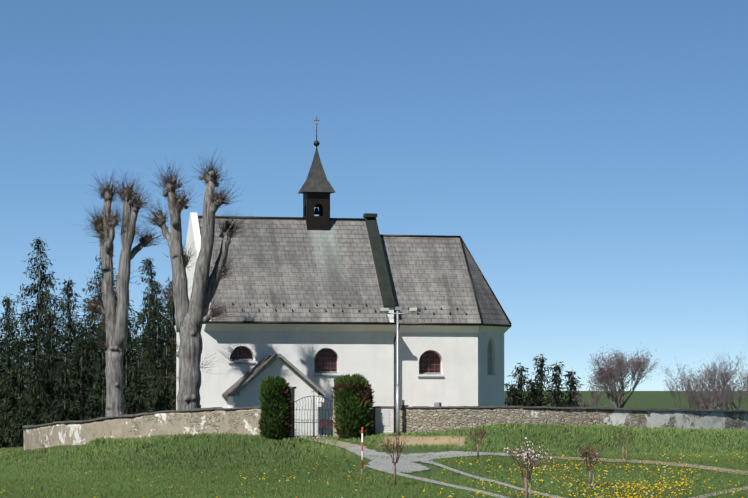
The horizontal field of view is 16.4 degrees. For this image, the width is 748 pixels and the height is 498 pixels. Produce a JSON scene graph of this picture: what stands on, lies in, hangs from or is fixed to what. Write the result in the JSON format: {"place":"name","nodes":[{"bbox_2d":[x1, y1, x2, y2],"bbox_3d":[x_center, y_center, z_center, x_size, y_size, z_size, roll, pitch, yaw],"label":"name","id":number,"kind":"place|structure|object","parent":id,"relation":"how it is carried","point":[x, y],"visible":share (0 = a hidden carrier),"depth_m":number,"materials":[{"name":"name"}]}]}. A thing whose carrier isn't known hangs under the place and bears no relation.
{"place":"outdoors","nodes":[
{"label":"outdoors","id":0,"kind":"place"},
{"bbox_2d":[176,317,503,435],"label":"church walls","id":1,"kind":"structure","parent":0,"point":[466,380],"depth_m":118.98,"materials":[{"name":"white paint"}]},
{"bbox_2d":[230,346,252,358],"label":"nave window","id":2,"kind":"structure","parent":1,"relation":"in","point":[240,352],"depth_m":117.76,"materials":[{"name":"red"}]},
{"bbox_2d":[314,348,336,370],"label":"nave window","id":3,"kind":"structure","parent":1,"relation":"in","point":[325,359],"depth_m":118.77,"materials":[{"name":"red"}]},
{"bbox_2d":[229,359,443,376],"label":"window sills","id":4,"kind":"structure","parent":1,"relation":"attached to","point":[321,371],"depth_m":118.33,"materials":[{"name":"grey stone"}]},
{"bbox_2d":[175,212,509,332],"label":"cornice","id":5,"kind":"structure","parent":1,"relation":"attached to","point":[193,234],"depth_m":119.20,"materials":[{"name":"white paint"}]},
{"bbox_2d":[198,218,510,326],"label":"roof","id":6,"kind":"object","parent":1,"relation":"on","point":[291,264],"visible":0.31,"depth_m":120.36,"materials":[{"name":"grey tile"}]},
{"bbox_2d":[303,192,329,230],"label":"turret","id":7,"kind":"object","parent":6,"relation":"on","point":[320,201],"visible":0.85,"depth_m":121.64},
{"bbox_2d":[297,150,334,193],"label":"spire roof","id":8,"kind":"structure","parent":7,"relation":"on","point":[316,180],"depth_m":121.79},
{"bbox_2d":[314,116,319,149],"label":"cross","id":9,"kind":"object","parent":8,"relation":"on","point":[316,143],"visible":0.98,"depth_m":122.19,"materials":[{"name":"metal"}]},
{"bbox_2d":[314,207,319,214],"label":"bell","id":10,"kind":"object","parent":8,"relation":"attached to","point":[316,211],"visible":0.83,"depth_m":121.95,"materials":[{"name":"metal"}]},
{"bbox_2d":[198,213,511,405],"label":"roof trim","id":11,"kind":"structure","parent":6,"relation":"attached to","point":[370,220],"depth_m":120.84,"materials":[{"name":"black metal"}]},
{"bbox_2d":[419,350,440,371],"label":"chancel window","id":12,"kind":"structure","parent":1,"relation":"in","point":[429,360],"depth_m":120.56,"materials":[{"name":"black glass"}]},
{"bbox_2d":[487,339,491,374],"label":"window","id":13,"kind":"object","parent":1,"relation":"in","point":[489,360],"visible":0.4,"depth_m":122.08,"materials":[{"name":"glass"}]},
{"bbox_2d":[0,422,747,497],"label":"grass","id":14,"kind":"structure","parent":0,"point":[109,481],"depth_m":95.47,"materials":[{"name":"green plant"}]},
{"bbox_2d":[0,391,747,497],"bbox_3d":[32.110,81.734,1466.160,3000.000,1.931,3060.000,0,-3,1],"label":"terrain","id":15,"kind":"structure","parent":0,"point":[653,399],"depth_m":103.95,"materials":[{"name":"green plant"}]},
{"bbox_2d":[0,326,23,447],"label":"spruce","id":16,"kind":"object","parent":15,"relation":"on","point":[2,370],"visible":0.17,"depth_m":140.88,"materials":[{"name":"green plant"}]},
{"bbox_2d":[0,293,30,437],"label":"spruce","id":17,"kind":"object","parent":15,"relation":"on","point":[11,334],"depth_m":149.22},
{"bbox_2d":[0,335,54,447],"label":"spruce","id":18,"kind":"object","parent":15,"relation":"on","point":[21,388],"depth_m":138.84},
{"bbox_2d":[4,355,53,447],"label":"spruce","id":19,"kind":"object","parent":15,"relation":"on","point":[34,412],"depth_m":135.85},
{"bbox_2d":[0,237,72,413],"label":"spruce","id":20,"kind":"object","parent":15,"relation":"on","point":[42,309],"depth_m":157.24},
{"bbox_2d":[21,310,79,424],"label":"spruce","id":21,"kind":"object","parent":15,"relation":"on","point":[54,357],"depth_m":141.94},
{"bbox_2d":[38,359,90,423],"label":"spruce","id":22,"kind":"object","parent":15,"relation":"on","point":[71,413],"depth_m":134.94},
{"bbox_2d":[37,277,101,419],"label":"spruce","id":23,"kind":"object","parent":15,"relation":"on","point":[63,338],"depth_m":148.04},
{"bbox_2d":[51,318,101,420],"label":"spruce","id":24,"kind":"object","parent":15,"relation":"on","point":[78,326],"depth_m":139.92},
{"bbox_2d":[56,296,106,419],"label":"spruce","id":25,"kind":"object","parent":15,"relation":"on","point":[95,351],"depth_m":144.94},
{"bbox_2d":[78,355,128,419],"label":"spruce","id":26,"kind":"object","parent":15,"relation":"on","point":[102,398],"depth_m":135.81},
{"bbox_2d":[75,245,140,382],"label":"spruce","id":27,"kind":"object","parent":15,"relation":"on","point":[96,288],"depth_m":161.18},
{"bbox_2d":[75,171,165,416],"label":"pollarded lime","id":28,"kind":"object","parent":15,"relation":"on","point":[116,322],"visible":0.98,"depth_m":114.94,"materials":[{"name":"grey plant"}]},
{"bbox_2d":[92,275,149,402],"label":"spruce","id":29,"kind":"object","parent":15,"relation":"on","point":[136,339],"depth_m":151.07,"materials":[{"name":"green plant"}]},
{"bbox_2d":[85,331,158,419],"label":"spruce","id":30,"kind":"object","parent":15,"relation":"on","point":[129,363],"depth_m":138.91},
{"bbox_2d":[123,359,155,414],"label":"spruce","id":31,"kind":"object","parent":15,"relation":"on","point":[137,393],"depth_m":134.77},
{"bbox_2d":[124,258,175,384],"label":"spruce","id":32,"kind":"object","parent":15,"relation":"on","point":[141,318],"depth_m":159.13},
{"bbox_2d":[129,278,175,404],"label":"spruce","id":33,"kind":"object","parent":15,"relation":"on","point":[168,330],"depth_m":148.88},
{"bbox_2d":[130,293,175,411],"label":"spruce","id":34,"kind":"object","parent":15,"relation":"on","point":[152,352],"depth_m":143.97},
{"bbox_2d":[144,348,175,412],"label":"spruce","id":35,"kind":"object","parent":15,"relation":"on","point":[162,391],"depth_m":136.82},
{"bbox_2d":[166,372,175,409],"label":"spruce","id":36,"kind":"object","parent":15,"relation":"on","point":[173,398],"visible":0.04,"depth_m":135.55,"materials":[{"name":"green plant"}]},
{"bbox_2d":[137,148,251,409],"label":"pollarded lime","id":37,"kind":"object","parent":15,"relation":"on","point":[192,315],"visible":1,"depth_m":111.45,"materials":[{"name":"grey plant"}]},
{"bbox_2d":[257,374,292,438],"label":"thuja","id":38,"kind":"object","parent":15,"relation":"on","point":[275,397],"depth_m":105.46,"materials":[{"name":"green plant"}]},
{"bbox_2d":[228,358,323,436],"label":"porch walls","id":39,"kind":"structure","parent":15,"relation":"on","point":[248,395],"depth_m":115.49,"materials":[{"name":"white paint"}]},
{"bbox_2d":[222,354,325,396],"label":"porch roof","id":40,"kind":"structure","parent":39,"relation":"on","point":[249,376],"depth_m":115.55,"materials":[{"name":"grey tile"}]},
{"bbox_2d":[289,387,337,436],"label":"gate pillars","id":41,"kind":"structure","parent":15,"relation":"on","point":[293,401],"depth_m":106.46,"materials":[{"name":"stone"}]},
{"bbox_2d":[293,391,332,436],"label":"wrought iron gate","id":42,"kind":"structure","parent":41,"relation":"attached to","point":[314,421],"depth_m":106.39,"materials":[{"name":"black metal"}]},
{"bbox_2d":[296,434,332,437],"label":"doorstep","id":43,"kind":"object","parent":15,"relation":"on","point":[312,435],"visible":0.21,"depth_m":109.09,"materials":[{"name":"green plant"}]},
{"bbox_2d":[319,420,332,434],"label":"park bench","id":44,"kind":"object","parent":15,"relation":"on","point":[323,425],"visible":0.35,"depth_m":111.94,"materials":[{"name":"red wood"}]},
{"bbox_2d":[307,438,365,450],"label":"path","id":45,"kind":"structure","parent":15,"relation":"on","point":[338,443],"depth_m":103.87,"materials":[{"name":"beige gravel"}]},
{"bbox_2d":[332,373,375,437],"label":"thuja","id":46,"kind":"object","parent":15,"relation":"on","point":[352,397],"depth_m":104.58,"materials":[{"name":"green plant"}]},
{"bbox_2d":[361,427,362,475],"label":"snow marker pole","id":47,"kind":"object","parent":15,"relation":"on","point":[361,451],"visible":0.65,"depth_m":88.71,"materials":[{"name":"red plastic"}]},
{"bbox_2d":[0,425,747,497],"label":"dandelions","id":48,"kind":"object","parent":15,"relation":"on","point":[628,486],"visible":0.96,"depth_m":83.77,"materials":[{"name":"yellow plant"}]},
{"bbox_2d":[374,406,395,434],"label":"utility box pillar","id":49,"kind":"structure","parent":15,"relation":"on","point":[384,419],"depth_m":105.45,"materials":[{"name":"white brick"}]},
{"bbox_2d":[23,407,747,449],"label":"enclosure wall","id":50,"kind":"structure","parent":15,"relation":"on","point":[243,421],"depth_m":107.88,"materials":[{"name":"stone"}]},
{"bbox_2d":[22,406,747,427],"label":"stone wall","id":51,"kind":"structure","parent":50,"relation":"on","point":[221,408],"depth_m":107.84,"materials":[{"name":"grey stone"}]},
{"bbox_2d":[380,432,408,485],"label":"young tree","id":52,"kind":"object","parent":15,"relation":"on","point":[398,455],"visible":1,"depth_m":84.07,"materials":[{"name":"red plant"}]},
{"bbox_2d":[368,461,429,472],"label":"path","id":53,"kind":"structure","parent":15,"relation":"on","point":[411,466],"depth_m":93.07,"materials":[{"name":"grey gravel"}]},
{"bbox_2d":[379,307,420,433],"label":"floodlight post","id":54,"kind":"object","parent":15,"relation":"on","point":[397,313],"visible":0.83,"depth_m":105.23,"materials":[{"name":"silver metal"}]},
{"bbox_2d":[343,444,525,462],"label":"path","id":55,"kind":"structure","parent":15,"relation":"on","point":[425,456],"depth_m":100.56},
{"bbox_2d":[366,464,508,497],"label":"footpath","id":56,"kind":"structure","parent":15,"relation":"on","point":[423,479],"depth_m":85.62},
{"bbox_2d":[434,402,440,406],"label":"grave stele","id":57,"kind":"object","parent":15,"relation":"on","point":[436,404],"visible":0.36,"depth_m":108.02,"materials":[{"name":"grey stone"}]},
{"bbox_2d":[467,428,489,455],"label":"young tree","id":58,"kind":"object","parent":15,"relation":"on","point":[481,435],"visible":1,"depth_m":97.94,"materials":[{"name":"red plant"}]},
{"bbox_2d":[420,460,563,497],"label":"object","id":59,"kind":"structure","parent":15,"relation":"on","point":[477,477],"depth_m":86.44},
{"bbox_2d":[504,380,520,405],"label":"conifer","id":60,"kind":"object","parent":15,"relation":"on","point":[513,401],"depth_m":137.36,"materials":[{"name":"green plant"}]},
{"bbox_2d":[506,362,529,406],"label":"conifer","id":61,"kind":"object","parent":15,"relation":"on","point":[520,382],"depth_m":139.42,"materials":[{"name":"green plant"}]},
{"bbox_2d":[504,436,554,497],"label":"young tree","id":62,"kind":"object","parent":15,"relation":"on","point":[526,478],"depth_m":70.45,"materials":[{"name":"plant"}]},
{"bbox_2d":[520,376,542,406],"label":"conifer","id":63,"kind":"object","parent":15,"relation":"on","point":[530,396],"depth_m":138.27,"materials":[{"name":"green plant"}]},
{"bbox_2d":[524,354,553,406],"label":"conifer","id":64,"kind":"object","parent":15,"relation":"on","point":[542,375],"depth_m":141.37,"materials":[{"name":"green plant"}]},
{"bbox_2d":[539,362,572,406],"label":"conifer","id":65,"kind":"object","parent":15,"relation":"on","point":[558,400],"depth_m":140.33,"materials":[{"name":"green plant"}]},
{"bbox_2d":[562,371,587,406],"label":"conifer","id":66,"kind":"object","parent":15,"relation":"on","point":[571,382],"depth_m":142.25,"materials":[{"name":"green plant"}]},
{"bbox_2d":[574,443,605,486],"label":"young tree","id":67,"kind":"object","parent":15,"relation":"on","point":[589,461],"depth_m":82.98,"materials":[{"name":"brown plant"}]},
{"bbox_2d":[611,428,635,459],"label":"young tree","id":68,"kind":"object","parent":15,"relation":"on","point":[629,433],"visible":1,"depth_m":95.56,"materials":[{"name":"brown plant"}]},
{"bbox_2d":[566,343,747,409],"bbox_3d":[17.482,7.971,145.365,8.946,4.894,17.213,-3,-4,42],"label":"bare bushes","id":69,"kind":"object","parent":15,"relation":"on","point":[614,400],"visible":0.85,"depth_m":145.52,"materials":[{"name":"brown plant"}]},
{"bbox_2d":[690,486,747,497],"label":"footpath","id":70,"kind":"structure","parent":15,"relation":"on","point":[720,493],"depth_m":80.44,"materials":[{"name":"grey gravel"}]},
{"bbox_2d":[0,0,747,390],"label":"sky","id":71,"kind":"structure","parent":0,"point":[589,157],"materials":[{"name":"blue"}]},
{"bbox_2d":[536,455,747,474],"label":"footpath","id":72,"kind":"structure","parent":0,"point":[664,463],"depth_m":94.23,"materials":[{"name":"grey gravel"}]}
]}

